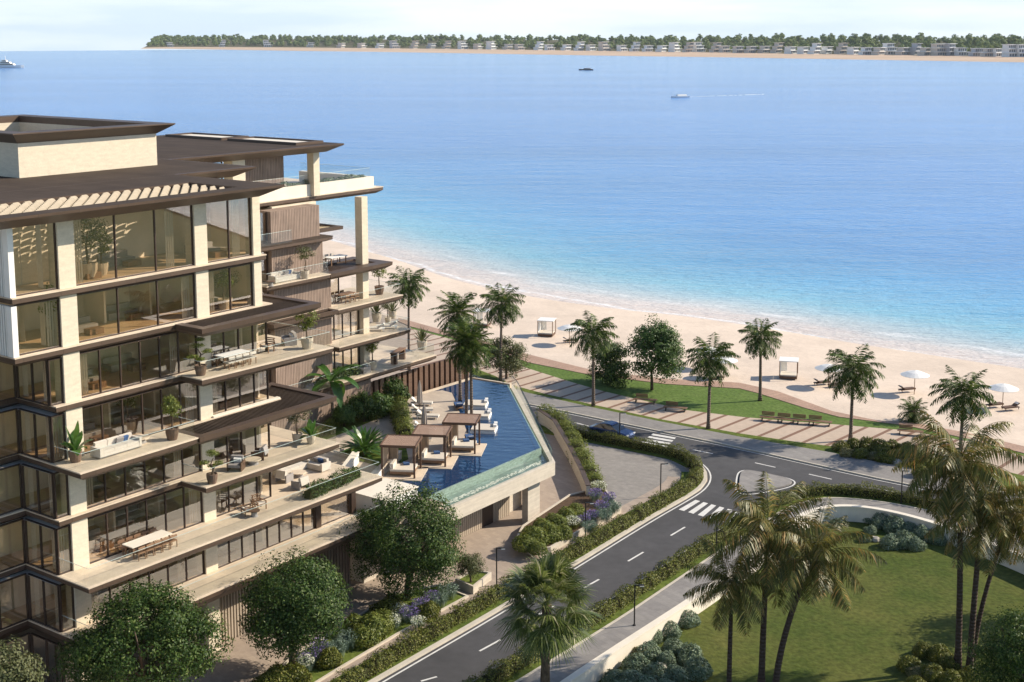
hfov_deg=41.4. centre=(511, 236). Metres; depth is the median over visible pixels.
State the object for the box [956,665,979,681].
shrub
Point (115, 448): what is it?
sofa
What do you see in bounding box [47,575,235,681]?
leafy tree
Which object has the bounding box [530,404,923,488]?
kerb
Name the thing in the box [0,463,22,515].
window
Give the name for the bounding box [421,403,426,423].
closed parasol
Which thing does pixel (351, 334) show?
window
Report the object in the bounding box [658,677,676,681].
shrub
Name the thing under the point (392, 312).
potted plant
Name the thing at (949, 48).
shore villa
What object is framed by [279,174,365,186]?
parapet planting
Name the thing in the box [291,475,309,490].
lounge chair
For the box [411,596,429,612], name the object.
flower clump
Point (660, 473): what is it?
street lamp
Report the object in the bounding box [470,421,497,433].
pool daybed
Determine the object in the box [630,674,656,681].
shrub
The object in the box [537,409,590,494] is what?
planter wall
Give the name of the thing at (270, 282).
side table
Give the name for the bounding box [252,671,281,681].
shrub
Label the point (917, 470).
shrub
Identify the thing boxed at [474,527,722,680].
kerb
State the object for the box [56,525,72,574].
window
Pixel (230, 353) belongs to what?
dining table
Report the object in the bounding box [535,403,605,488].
hedge
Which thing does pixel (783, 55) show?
beach
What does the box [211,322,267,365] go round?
window
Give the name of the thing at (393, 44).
shore villa
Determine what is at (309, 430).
potted plant
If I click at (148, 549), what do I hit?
chair
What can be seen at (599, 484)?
flower clump
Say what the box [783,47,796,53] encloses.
shore villa
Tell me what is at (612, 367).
leafy tree
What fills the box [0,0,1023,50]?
sky
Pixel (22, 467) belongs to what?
window
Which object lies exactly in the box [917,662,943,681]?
shrub
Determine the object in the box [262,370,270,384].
window
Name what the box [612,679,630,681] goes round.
shrub
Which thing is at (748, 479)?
traffic island
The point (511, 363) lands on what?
leafy tree
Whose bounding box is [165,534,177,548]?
chair
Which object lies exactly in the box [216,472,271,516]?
window
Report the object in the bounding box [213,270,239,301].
potted plant
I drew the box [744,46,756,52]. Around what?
shore villa
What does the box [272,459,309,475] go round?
sofa
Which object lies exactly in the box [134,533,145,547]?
chair
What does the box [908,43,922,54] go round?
shore villa
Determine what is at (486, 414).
pool daybed
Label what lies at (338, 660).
shrub
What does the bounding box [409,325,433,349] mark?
potted plant
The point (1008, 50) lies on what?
shore villa
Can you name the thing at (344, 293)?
dining table
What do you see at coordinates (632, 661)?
shrub
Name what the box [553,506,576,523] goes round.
shrub
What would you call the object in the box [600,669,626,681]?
shrub
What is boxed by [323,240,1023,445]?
beach
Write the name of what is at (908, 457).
shrub
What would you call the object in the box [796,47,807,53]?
shore villa
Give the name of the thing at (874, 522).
shrub
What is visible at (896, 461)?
boulder
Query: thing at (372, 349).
potted plant
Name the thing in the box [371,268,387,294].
potted plant
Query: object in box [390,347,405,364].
bar counter
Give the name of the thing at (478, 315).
canopy bed
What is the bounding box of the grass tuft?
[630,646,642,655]
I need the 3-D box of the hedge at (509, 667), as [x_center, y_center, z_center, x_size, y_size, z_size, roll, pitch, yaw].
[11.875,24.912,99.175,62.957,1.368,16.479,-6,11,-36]
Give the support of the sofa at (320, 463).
on the apartment building
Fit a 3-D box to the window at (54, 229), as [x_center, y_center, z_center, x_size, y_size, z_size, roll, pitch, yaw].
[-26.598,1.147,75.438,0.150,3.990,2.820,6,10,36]
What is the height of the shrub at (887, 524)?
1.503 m
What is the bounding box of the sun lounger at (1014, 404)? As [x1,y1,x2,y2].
[1001,402,1019,410]
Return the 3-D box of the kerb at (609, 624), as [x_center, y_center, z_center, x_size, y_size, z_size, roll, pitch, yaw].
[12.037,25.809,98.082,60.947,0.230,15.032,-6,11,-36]
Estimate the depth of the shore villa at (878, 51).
2629.76 m
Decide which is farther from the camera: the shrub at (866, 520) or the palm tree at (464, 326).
the palm tree at (464, 326)
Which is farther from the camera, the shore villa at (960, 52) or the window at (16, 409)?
the shore villa at (960, 52)
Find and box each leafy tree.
[0,634,48,681]
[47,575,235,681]
[237,545,352,664]
[339,479,466,603]
[454,551,487,582]
[481,335,530,378]
[586,338,635,389]
[624,313,686,389]
[963,602,1023,681]
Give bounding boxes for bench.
[634,393,656,403]
[663,401,687,411]
[760,411,784,422]
[775,413,799,423]
[791,414,815,424]
[807,415,831,426]
[897,424,923,434]
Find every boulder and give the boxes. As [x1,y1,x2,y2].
[870,536,879,542]
[888,458,901,464]
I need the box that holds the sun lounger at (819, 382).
[813,378,829,383]
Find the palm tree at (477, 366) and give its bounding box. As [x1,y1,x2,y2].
[442,324,497,422]
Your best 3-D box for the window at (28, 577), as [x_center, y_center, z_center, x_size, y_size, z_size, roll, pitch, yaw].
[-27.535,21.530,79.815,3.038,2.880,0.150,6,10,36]
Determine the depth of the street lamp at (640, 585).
92.20 m
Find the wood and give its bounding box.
[147,32,1023,51]
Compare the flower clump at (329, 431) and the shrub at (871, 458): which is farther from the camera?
the shrub at (871, 458)
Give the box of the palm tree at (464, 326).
[439,315,492,421]
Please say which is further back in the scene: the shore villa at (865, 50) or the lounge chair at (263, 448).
the shore villa at (865, 50)
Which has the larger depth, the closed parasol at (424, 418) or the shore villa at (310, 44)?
the shore villa at (310, 44)
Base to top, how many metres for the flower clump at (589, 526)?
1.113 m
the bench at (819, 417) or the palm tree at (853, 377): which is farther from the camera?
the bench at (819, 417)
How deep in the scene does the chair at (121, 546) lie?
81.77 m
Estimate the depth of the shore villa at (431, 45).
3871.56 m
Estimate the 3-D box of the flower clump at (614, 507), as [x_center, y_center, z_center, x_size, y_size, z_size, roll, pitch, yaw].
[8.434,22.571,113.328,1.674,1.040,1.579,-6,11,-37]
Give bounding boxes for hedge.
[330,422,703,681]
[462,480,956,681]
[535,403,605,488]
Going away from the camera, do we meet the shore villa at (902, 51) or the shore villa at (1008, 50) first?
the shore villa at (1008, 50)
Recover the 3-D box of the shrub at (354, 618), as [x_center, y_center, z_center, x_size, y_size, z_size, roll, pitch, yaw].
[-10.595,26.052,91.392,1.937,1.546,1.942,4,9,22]
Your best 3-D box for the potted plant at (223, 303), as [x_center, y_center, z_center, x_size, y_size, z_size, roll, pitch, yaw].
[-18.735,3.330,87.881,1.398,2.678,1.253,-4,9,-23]
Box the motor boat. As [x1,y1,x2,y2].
[671,94,689,97]
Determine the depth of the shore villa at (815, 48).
2760.58 m
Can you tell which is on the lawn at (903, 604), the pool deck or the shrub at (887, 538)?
the shrub at (887, 538)
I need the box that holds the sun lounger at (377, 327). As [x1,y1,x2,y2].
[369,323,384,329]
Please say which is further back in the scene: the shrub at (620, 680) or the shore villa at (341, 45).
the shore villa at (341, 45)
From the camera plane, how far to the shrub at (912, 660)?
88.67 m
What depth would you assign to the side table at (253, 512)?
88.08 m
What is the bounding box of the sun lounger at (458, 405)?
[454,402,463,410]
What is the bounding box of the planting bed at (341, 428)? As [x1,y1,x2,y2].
[319,399,407,438]
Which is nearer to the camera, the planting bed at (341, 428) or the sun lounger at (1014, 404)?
the planting bed at (341, 428)
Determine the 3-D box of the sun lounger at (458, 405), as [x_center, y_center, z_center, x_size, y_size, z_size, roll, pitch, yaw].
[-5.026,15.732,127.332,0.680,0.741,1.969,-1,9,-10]
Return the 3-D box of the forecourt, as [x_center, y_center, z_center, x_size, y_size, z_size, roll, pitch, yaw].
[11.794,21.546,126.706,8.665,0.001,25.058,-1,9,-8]
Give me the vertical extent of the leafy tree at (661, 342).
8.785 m
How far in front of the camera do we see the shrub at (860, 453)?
128.90 m
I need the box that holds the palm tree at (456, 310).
[427,290,485,400]
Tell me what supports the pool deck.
on the pool podium
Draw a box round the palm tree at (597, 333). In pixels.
[564,310,619,406]
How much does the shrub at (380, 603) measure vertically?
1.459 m
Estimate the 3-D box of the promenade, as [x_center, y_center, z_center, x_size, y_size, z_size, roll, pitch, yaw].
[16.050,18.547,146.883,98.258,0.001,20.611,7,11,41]
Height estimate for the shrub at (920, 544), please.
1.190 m
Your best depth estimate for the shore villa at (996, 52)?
2437.57 m
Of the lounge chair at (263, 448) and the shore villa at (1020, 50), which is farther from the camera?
the shore villa at (1020, 50)
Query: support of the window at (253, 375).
in the apartment building
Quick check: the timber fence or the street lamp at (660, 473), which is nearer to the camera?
the street lamp at (660, 473)
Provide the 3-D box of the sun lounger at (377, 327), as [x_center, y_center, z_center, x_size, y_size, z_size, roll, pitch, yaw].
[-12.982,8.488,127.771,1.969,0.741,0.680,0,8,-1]
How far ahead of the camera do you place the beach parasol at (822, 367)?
155.47 m
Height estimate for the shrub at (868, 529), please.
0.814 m
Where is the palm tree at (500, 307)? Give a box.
[475,282,525,381]
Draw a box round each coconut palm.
[683,537,784,681]
[700,471,836,681]
[754,496,886,681]
[887,410,1023,669]
[917,469,1023,670]
[966,474,1023,666]
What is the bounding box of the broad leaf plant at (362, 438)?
[336,425,386,459]
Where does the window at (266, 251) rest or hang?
in the apartment building
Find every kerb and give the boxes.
[367,466,706,681]
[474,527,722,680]
[515,497,925,681]
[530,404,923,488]
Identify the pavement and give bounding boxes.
[469,373,1018,502]
[519,498,1023,681]
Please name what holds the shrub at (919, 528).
on the lawn at (903, 604)
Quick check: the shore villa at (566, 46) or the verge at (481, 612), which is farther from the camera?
the shore villa at (566, 46)
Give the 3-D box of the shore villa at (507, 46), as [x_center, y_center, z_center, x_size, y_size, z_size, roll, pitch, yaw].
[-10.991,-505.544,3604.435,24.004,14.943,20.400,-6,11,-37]
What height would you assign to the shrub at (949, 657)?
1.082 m
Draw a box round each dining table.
[122,530,171,558]
[213,349,249,367]
[323,254,347,265]
[333,291,355,302]
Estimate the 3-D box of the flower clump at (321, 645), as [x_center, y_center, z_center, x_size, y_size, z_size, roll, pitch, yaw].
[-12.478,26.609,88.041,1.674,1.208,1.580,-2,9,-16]
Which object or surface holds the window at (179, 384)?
in the apartment building
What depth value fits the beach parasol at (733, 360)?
158.91 m
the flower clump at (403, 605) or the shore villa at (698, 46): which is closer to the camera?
the flower clump at (403, 605)
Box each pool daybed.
[463,398,488,408]
[468,408,491,419]
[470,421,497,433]
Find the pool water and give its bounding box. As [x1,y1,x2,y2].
[397,379,539,496]
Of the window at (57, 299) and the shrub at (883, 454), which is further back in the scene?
the shrub at (883, 454)
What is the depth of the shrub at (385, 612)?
91.49 m
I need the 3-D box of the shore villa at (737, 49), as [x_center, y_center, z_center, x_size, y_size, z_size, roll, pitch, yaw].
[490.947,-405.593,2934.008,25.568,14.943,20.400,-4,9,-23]
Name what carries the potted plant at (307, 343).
on the apartment building
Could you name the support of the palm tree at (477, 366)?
on the pool deck
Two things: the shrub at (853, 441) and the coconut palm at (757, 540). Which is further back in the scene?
the shrub at (853, 441)
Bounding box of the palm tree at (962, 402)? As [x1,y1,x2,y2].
[928,365,996,453]
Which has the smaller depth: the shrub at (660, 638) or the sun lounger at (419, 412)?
the shrub at (660, 638)
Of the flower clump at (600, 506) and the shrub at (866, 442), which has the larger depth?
the shrub at (866, 442)
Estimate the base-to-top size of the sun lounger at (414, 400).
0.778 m
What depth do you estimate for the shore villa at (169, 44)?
4382.71 m
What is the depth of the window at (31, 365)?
77.84 m
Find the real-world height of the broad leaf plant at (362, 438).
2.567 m
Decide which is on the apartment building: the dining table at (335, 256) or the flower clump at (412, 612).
the dining table at (335, 256)
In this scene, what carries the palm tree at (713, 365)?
on the promenade verge at (485, 375)
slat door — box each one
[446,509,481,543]
[482,504,492,527]
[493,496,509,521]
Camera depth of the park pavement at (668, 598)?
94.16 m
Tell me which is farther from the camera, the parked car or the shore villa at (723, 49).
the shore villa at (723, 49)
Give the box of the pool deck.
[319,390,467,528]
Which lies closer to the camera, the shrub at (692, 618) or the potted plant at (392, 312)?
the shrub at (692, 618)
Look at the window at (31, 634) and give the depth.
80.37 m
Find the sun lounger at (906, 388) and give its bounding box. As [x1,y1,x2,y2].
[898,385,915,390]
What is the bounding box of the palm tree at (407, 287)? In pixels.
[385,265,431,369]
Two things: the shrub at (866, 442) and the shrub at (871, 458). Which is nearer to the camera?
the shrub at (871, 458)
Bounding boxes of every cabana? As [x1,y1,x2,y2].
[379,434,427,480]
[410,424,457,469]
[440,413,486,456]
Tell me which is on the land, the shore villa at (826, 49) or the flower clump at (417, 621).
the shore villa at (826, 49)
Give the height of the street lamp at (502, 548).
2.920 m
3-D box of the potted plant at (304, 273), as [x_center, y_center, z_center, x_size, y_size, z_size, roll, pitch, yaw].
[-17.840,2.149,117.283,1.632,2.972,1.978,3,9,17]
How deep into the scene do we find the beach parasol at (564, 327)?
176.57 m
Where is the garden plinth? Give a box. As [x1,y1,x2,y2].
[356,478,418,512]
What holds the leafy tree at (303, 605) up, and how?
on the planter bed at (349, 657)
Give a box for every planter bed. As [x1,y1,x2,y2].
[276,584,468,681]
[455,571,491,593]
[516,488,620,555]
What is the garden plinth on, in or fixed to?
on the pool deck
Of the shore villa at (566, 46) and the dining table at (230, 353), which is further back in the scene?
the shore villa at (566, 46)
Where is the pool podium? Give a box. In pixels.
[350,375,554,582]
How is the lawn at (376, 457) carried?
on the pool deck
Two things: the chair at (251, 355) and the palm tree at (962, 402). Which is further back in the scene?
the palm tree at (962, 402)
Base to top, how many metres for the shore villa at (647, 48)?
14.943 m
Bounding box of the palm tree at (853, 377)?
[823,343,885,438]
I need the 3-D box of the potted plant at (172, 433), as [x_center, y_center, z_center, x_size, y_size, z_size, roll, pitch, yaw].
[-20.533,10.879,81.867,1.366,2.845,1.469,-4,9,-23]
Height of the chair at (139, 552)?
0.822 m
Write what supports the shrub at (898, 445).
on the promenade verge at (485, 375)
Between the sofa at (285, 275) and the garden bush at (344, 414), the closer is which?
the sofa at (285, 275)
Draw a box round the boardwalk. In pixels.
[398,318,1023,452]
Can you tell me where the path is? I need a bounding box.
[321,476,680,681]
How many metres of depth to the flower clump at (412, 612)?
93.00 m
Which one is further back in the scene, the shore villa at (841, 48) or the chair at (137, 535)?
the shore villa at (841, 48)
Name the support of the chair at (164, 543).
on the apartment building
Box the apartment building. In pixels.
[0,114,436,681]
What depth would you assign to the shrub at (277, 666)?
83.54 m
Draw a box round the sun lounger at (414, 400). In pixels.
[410,397,432,405]
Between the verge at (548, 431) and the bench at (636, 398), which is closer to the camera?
the verge at (548, 431)
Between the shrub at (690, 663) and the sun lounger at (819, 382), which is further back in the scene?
the sun lounger at (819, 382)
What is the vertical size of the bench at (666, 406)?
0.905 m
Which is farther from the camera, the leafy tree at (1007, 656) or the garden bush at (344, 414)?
the garden bush at (344, 414)
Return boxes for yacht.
[0,58,23,67]
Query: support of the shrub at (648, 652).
on the lawn at (903, 604)
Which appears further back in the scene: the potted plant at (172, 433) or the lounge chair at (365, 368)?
the lounge chair at (365, 368)
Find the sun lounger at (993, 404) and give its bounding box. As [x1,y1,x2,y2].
[985,400,1003,407]
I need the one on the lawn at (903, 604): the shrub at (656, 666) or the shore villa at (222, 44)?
the shrub at (656, 666)
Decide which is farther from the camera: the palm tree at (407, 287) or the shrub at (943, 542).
the palm tree at (407, 287)
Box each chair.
[117,539,129,555]
[125,536,137,552]
[133,546,145,560]
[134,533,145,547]
[141,530,153,544]
[141,543,153,557]
[149,527,158,541]
[149,540,161,554]
[157,537,169,551]
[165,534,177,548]
[211,352,218,366]
[214,350,220,364]
[223,356,234,369]
[227,454,244,471]
[231,354,242,367]
[238,352,249,365]
[240,499,256,516]
[245,351,256,364]
[251,444,268,460]
[251,493,266,508]
[260,337,275,352]
[275,470,293,483]
[281,330,297,345]
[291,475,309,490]
[357,362,370,373]
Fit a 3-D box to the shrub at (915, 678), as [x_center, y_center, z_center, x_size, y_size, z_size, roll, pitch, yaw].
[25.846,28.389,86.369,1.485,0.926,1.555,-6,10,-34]
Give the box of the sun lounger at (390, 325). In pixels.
[376,321,396,328]
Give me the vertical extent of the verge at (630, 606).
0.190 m
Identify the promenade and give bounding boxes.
[400,329,1023,475]
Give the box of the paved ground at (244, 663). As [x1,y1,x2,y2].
[0,311,1023,681]
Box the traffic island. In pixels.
[739,470,791,492]
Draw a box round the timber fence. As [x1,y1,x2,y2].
[371,358,468,398]
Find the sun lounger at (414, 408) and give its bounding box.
[411,404,432,412]
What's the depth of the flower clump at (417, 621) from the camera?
91.90 m
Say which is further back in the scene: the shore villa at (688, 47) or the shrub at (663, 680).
the shore villa at (688, 47)
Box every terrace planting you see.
[302,466,361,499]
[331,366,360,378]
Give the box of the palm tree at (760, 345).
[737,318,782,400]
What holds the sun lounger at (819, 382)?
on the beach at (810, 352)
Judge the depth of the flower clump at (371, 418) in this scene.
123.06 m
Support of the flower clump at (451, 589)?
in the planter bed at (349, 657)
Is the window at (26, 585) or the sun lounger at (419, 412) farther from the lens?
the sun lounger at (419, 412)
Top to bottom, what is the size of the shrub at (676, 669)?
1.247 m
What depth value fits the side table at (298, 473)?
96.00 m
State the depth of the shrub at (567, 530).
107.38 m
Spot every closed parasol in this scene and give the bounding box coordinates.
[416,380,422,414]
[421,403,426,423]
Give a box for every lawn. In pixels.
[340,442,407,465]
[411,327,1023,455]
[598,521,1023,681]
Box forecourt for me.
[581,441,687,505]
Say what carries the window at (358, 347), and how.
in the apartment building
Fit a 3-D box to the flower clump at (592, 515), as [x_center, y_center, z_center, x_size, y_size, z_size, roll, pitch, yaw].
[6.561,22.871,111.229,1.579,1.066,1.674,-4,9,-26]
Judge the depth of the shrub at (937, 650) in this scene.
90.01 m
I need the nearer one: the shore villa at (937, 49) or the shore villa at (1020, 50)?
the shore villa at (1020, 50)
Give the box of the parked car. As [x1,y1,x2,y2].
[588,420,635,438]
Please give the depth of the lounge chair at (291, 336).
92.17 m
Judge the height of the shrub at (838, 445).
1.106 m
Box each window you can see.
[0,365,16,401]
[0,408,19,458]
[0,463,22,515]
[0,518,25,572]
[0,573,28,630]
[0,632,31,667]
[14,298,60,355]
[16,223,57,295]
[16,360,48,405]
[18,408,51,462]
[21,464,54,518]
[24,518,57,574]
[27,573,60,631]
[30,633,62,681]
[47,357,63,405]
[50,413,66,462]
[53,472,69,518]
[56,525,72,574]
[59,584,74,632]
[62,643,164,681]
[76,205,193,285]
[77,273,195,342]
[80,332,197,397]
[82,382,199,453]
[87,444,201,508]
[88,486,202,563]
[92,550,204,619]
[208,198,251,262]
[208,263,252,314]
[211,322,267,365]
[214,370,268,414]
[216,423,269,465]
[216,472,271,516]
[218,508,314,567]
[260,212,266,243]
[262,251,267,281]
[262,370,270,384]
[321,494,349,525]
[331,278,339,303]
[332,310,359,340]
[334,347,359,368]
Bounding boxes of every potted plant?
[38,281,58,344]
[61,421,91,462]
[73,217,111,277]
[87,228,112,275]
[116,395,139,432]
[161,395,184,440]
[186,337,212,375]
[199,449,223,484]
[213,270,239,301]
[214,269,234,309]
[287,411,312,442]
[293,245,315,278]
[293,310,319,348]
[298,419,321,443]
[366,342,379,369]
[370,305,382,321]
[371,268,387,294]
[380,302,395,322]
[383,302,400,318]
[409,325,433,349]
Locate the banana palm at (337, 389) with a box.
[303,364,362,417]
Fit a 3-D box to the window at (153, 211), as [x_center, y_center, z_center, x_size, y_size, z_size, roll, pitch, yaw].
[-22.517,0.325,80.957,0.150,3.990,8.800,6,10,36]
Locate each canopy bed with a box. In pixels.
[473,308,490,325]
[537,317,555,336]
[779,356,798,378]
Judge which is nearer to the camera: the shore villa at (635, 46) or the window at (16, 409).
the window at (16, 409)
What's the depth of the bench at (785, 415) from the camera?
141.44 m
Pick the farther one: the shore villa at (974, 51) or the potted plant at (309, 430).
the shore villa at (974, 51)
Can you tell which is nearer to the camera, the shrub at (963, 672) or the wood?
the shrub at (963, 672)
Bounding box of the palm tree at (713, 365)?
[682,332,740,428]
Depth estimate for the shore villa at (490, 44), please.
3649.58 m
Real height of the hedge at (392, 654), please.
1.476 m
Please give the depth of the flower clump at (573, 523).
109.44 m
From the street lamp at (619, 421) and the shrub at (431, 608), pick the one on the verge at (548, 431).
the street lamp at (619, 421)
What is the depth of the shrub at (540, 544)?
104.15 m
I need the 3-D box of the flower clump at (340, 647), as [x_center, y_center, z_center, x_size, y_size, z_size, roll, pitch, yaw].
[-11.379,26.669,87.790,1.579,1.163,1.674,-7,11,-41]
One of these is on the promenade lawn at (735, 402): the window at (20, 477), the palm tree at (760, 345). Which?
the palm tree at (760, 345)
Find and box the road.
[378,405,956,681]
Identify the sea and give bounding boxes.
[0,50,1023,368]
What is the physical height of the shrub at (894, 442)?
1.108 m
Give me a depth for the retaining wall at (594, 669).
95.43 m
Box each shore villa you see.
[166,42,173,46]
[218,40,225,46]
[263,40,271,46]
[307,42,314,46]
[336,43,345,47]
[357,43,365,47]
[375,43,383,47]
[389,41,399,47]
[409,41,418,47]
[426,43,434,47]
[442,41,450,48]
[457,41,469,48]
[473,44,483,48]
[486,41,495,48]
[503,44,512,49]
[514,44,524,49]
[533,41,544,49]
[544,44,555,49]
[561,44,570,49]
[574,42,583,50]
[586,45,595,50]
[598,42,610,50]
[617,45,627,50]
[628,42,639,50]
[641,45,653,51]
[655,45,667,51]
[668,42,680,51]
[682,42,694,51]
[692,42,704,51]
[709,42,722,51]
[719,46,731,52]
[732,46,743,52]
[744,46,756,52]
[757,46,770,52]
[770,42,783,52]
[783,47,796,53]
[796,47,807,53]
[807,43,820,53]
[820,46,833,53]
[833,43,847,53]
[847,47,858,54]
[858,47,872,54]
[870,47,886,54]
[882,43,895,54]
[894,47,910,54]
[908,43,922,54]
[917,48,930,55]
[930,44,945,55]
[942,43,957,55]
[954,48,967,55]
[967,48,982,55]
[979,48,992,56]
[992,48,1001,56]
[1001,44,1016,56]
[1016,44,1023,56]
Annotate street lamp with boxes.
[496,547,504,584]
[585,502,593,536]
[619,412,625,434]
[633,584,643,625]
[660,463,667,495]
[900,470,909,503]
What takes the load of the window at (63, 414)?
in the apartment building
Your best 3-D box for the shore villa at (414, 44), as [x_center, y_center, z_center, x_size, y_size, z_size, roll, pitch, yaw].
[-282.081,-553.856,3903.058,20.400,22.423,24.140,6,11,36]
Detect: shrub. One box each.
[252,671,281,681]
[261,661,296,681]
[278,660,312,681]
[315,646,342,669]
[341,612,366,634]
[349,623,381,648]
[351,611,392,641]
[368,608,395,635]
[369,598,401,618]
[380,592,405,611]
[388,393,414,445]
[415,600,440,621]
[510,532,539,552]
[518,525,550,545]
[529,541,547,555]
[533,517,555,535]
[537,524,563,543]
[545,512,569,530]
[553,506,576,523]
[553,524,572,540]
[568,502,586,516]
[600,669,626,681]
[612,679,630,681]
[616,667,644,681]
[620,653,651,674]
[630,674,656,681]
[635,640,661,663]
[644,661,669,681]
[653,630,663,644]
[657,650,676,666]
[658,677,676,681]
[661,638,686,656]
[662,620,681,639]
[662,663,691,681]
[677,641,703,665]
[679,609,700,628]
[683,655,713,681]
[829,518,842,526]
[831,440,850,451]
[839,447,853,457]
[845,437,859,449]
[851,448,868,458]
[855,436,877,451]
[858,535,871,542]
[862,517,871,523]
[863,525,877,534]
[868,451,880,460]
[870,512,888,529]
[871,437,891,450]
[871,445,884,451]
[872,447,897,463]
[878,533,902,550]
[882,514,904,533]
[885,439,898,449]
[890,530,917,549]
[894,441,911,450]
[896,654,921,673]
[902,452,918,464]
[903,521,917,535]
[905,536,926,551]
[905,665,923,677]
[905,675,926,681]
[911,464,927,477]
[911,640,933,658]
[912,456,934,469]
[912,524,930,542]
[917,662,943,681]
[926,643,952,663]
[928,536,947,545]
[937,653,960,670]
[938,668,962,681]
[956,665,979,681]
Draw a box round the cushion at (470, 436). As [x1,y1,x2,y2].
[464,434,473,439]
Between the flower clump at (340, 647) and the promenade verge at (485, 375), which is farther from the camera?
the promenade verge at (485, 375)
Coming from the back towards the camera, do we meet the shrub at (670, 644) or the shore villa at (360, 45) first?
the shore villa at (360, 45)
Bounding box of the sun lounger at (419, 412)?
[416,409,438,418]
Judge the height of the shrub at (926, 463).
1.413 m
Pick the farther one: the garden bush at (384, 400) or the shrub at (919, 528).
the garden bush at (384, 400)
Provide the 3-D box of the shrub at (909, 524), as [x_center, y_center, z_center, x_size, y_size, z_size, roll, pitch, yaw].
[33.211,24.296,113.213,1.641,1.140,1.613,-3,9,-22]
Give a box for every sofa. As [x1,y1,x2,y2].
[90,432,141,458]
[268,269,300,282]
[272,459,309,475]
[307,456,330,471]
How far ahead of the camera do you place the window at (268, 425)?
89.55 m
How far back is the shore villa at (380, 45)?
3996.92 m
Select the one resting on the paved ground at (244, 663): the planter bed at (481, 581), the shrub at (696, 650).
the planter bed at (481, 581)
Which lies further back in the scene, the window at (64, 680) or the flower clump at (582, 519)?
the flower clump at (582, 519)
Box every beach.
[141,47,1023,61]
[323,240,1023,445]
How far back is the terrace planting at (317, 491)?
93.32 m
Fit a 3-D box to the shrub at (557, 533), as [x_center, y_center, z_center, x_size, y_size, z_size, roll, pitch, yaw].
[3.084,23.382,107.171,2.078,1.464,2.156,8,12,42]
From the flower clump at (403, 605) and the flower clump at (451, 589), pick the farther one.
the flower clump at (451, 589)
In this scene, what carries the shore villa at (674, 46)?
on the land
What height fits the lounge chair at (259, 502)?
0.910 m
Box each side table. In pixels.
[136,434,149,443]
[245,456,260,465]
[248,508,259,517]
[266,280,274,285]
[291,469,305,477]
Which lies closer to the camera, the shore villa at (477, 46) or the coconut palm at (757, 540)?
the coconut palm at (757, 540)
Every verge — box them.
[330,472,699,681]
[469,368,1023,488]
[501,495,927,681]
[540,425,702,467]
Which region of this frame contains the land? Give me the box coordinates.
[144,39,970,55]
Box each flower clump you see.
[294,653,314,671]
[301,645,322,666]
[310,638,328,652]
[315,426,324,436]
[321,419,335,428]
[322,424,334,434]
[325,639,347,656]
[326,417,340,428]
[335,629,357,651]
[367,412,376,420]
[384,612,402,629]
[390,602,409,619]
[398,605,418,622]
[410,615,426,629]
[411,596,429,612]
[424,589,440,602]
[430,590,448,608]
[438,581,459,599]
[566,515,580,529]
[575,514,590,526]
[581,519,597,533]
[584,509,598,522]
[587,487,602,501]
[590,480,606,492]
[594,500,610,512]
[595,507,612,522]
[601,491,615,503]
[606,500,621,512]
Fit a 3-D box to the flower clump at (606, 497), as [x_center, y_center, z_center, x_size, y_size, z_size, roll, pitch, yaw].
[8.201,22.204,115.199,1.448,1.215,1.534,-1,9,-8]
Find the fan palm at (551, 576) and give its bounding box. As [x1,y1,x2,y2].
[493,549,608,681]
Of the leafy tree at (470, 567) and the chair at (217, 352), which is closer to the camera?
the chair at (217, 352)
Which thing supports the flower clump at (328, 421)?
on the planting bed at (341, 428)
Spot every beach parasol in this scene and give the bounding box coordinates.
[557,324,581,344]
[720,357,737,374]
[815,364,839,383]
[900,370,929,394]
[989,383,1018,405]
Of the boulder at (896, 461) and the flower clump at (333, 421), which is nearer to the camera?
the flower clump at (333, 421)
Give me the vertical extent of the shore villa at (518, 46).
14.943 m
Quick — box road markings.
[382,406,932,681]
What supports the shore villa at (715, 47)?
on the land
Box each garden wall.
[342,451,358,467]
[371,450,401,475]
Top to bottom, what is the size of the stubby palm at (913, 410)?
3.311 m
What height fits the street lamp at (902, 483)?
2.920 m
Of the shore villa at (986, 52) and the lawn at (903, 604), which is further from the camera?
the shore villa at (986, 52)
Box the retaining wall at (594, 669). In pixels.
[560,504,1023,681]
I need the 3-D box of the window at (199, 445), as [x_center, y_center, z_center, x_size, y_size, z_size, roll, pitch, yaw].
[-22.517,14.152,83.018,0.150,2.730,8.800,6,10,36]
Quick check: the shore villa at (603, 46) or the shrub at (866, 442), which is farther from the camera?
the shore villa at (603, 46)
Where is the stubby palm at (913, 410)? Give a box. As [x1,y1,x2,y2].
[896,396,927,423]
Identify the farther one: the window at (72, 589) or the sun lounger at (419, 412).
the sun lounger at (419, 412)
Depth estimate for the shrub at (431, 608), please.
93.39 m
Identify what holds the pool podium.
on the paved ground at (244, 663)
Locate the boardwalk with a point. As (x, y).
(777, 395)
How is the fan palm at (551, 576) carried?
on the park pavement at (668, 598)
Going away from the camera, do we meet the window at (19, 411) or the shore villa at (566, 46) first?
the window at (19, 411)
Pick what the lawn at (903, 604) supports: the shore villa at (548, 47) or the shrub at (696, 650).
the shrub at (696, 650)
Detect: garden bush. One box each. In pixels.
[330,402,357,425]
[345,390,382,421]
[365,390,393,417]
[381,376,411,403]
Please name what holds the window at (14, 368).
in the apartment building
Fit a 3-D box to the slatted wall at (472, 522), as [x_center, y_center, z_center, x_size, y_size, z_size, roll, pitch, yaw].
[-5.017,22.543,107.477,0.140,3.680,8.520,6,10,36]
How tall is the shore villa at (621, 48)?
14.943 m
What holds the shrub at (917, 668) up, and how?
on the lawn at (903, 604)
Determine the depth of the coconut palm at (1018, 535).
87.21 m
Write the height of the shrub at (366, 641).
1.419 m

